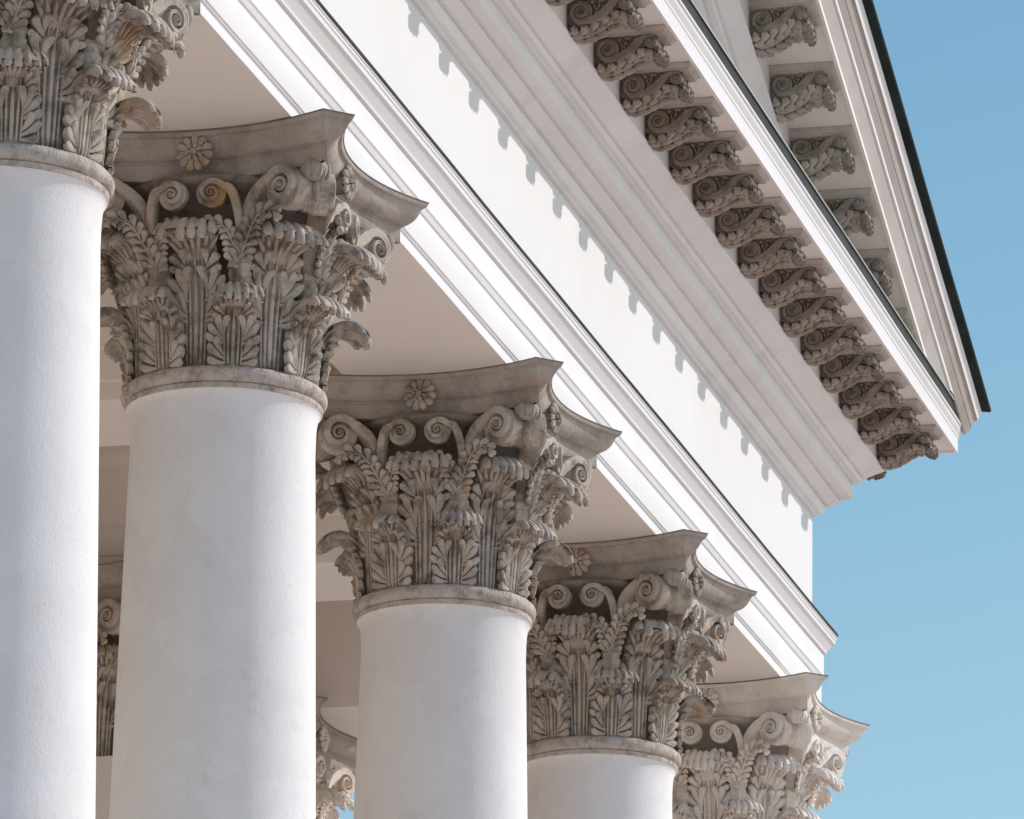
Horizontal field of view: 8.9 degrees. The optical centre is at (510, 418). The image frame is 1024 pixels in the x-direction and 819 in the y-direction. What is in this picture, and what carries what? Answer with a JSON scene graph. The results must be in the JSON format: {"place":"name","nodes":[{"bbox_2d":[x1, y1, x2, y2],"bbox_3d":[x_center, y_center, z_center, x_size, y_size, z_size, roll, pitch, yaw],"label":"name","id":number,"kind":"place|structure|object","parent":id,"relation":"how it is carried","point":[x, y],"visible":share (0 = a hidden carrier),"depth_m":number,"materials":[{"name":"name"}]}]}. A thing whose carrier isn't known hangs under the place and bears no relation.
{"place":"outdoors","nodes":[
{"label":"outdoors","id":0,"kind":"place"},
{"bbox_2d":[335,0,1023,818],"label":"sky","id":1,"kind":"structure","parent":0,"point":[918,575],"materials":[{"name":"blue"}]},
{"label":"ground","id":2,"kind":"structure","parent":0,"visible":0},
{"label":"steps","id":3,"kind":"structure","parent":2,"relation":"on","visible":0},
{"bbox_2d":[0,0,199,818],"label":"corinthian column","id":4,"kind":"structure","parent":3,"relation":"on","point":[72,72],"depth_m":31.40,"materials":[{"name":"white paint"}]},
{"bbox_2d":[95,560,123,818],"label":"pilaster","id":5,"kind":"object","parent":3,"relation":"on","point":[110,576],"visible":0.09,"depth_m":44.26,"materials":[{"name":"stone"}]},
{"bbox_2d":[100,108,428,818],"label":"corinthian column","id":6,"kind":"structure","parent":3,"relation":"on","point":[233,272],"depth_m":35.12,"materials":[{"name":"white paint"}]},
{"bbox_2d":[316,696,356,818],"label":"pilaster","id":7,"kind":"object","parent":3,"relation":"on","point":[336,751],"visible":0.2,"depth_m":48.83,"materials":[{"name":"stone"}]},
{"bbox_2d":[315,357,622,818],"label":"corinthian column","id":8,"kind":"structure","parent":3,"relation":"on","point":[449,495],"depth_m":39.63,"materials":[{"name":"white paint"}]},
{"bbox_2d":[526,529,757,818],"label":"corinthian column","id":9,"kind":"structure","parent":3,"relation":"on","point":[626,638],"depth_m":43.45,"materials":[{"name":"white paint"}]},
{"bbox_2d":[672,672,869,818],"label":"corinthian column","id":10,"kind":"structure","parent":3,"relation":"on","point":[774,748],"depth_m":47.21,"materials":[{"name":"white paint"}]},
{"bbox_3d":[-7.519,4.752,38.482,4.560,12.440,20.468,-3,-16,14],"label":"portico back wall","id":11,"kind":"object","parent":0,"visible":0},
{"bbox_2d":[122,0,961,737],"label":"entablature","id":12,"kind":"structure","parent":11,"relation":"on","point":[628,220],"depth_m":42.00,"materials":[{"name":"white stucco"},{"name":"carved stone"},{"name":"dark metal"}]},
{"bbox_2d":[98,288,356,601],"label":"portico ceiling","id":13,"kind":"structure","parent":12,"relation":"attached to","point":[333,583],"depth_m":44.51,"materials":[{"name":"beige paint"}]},
{"bbox_2d":[693,0,990,433],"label":"pediment","id":14,"kind":"structure","parent":12,"relation":"on","point":[818,76],"depth_m":46.47,"materials":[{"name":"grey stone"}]}
]}

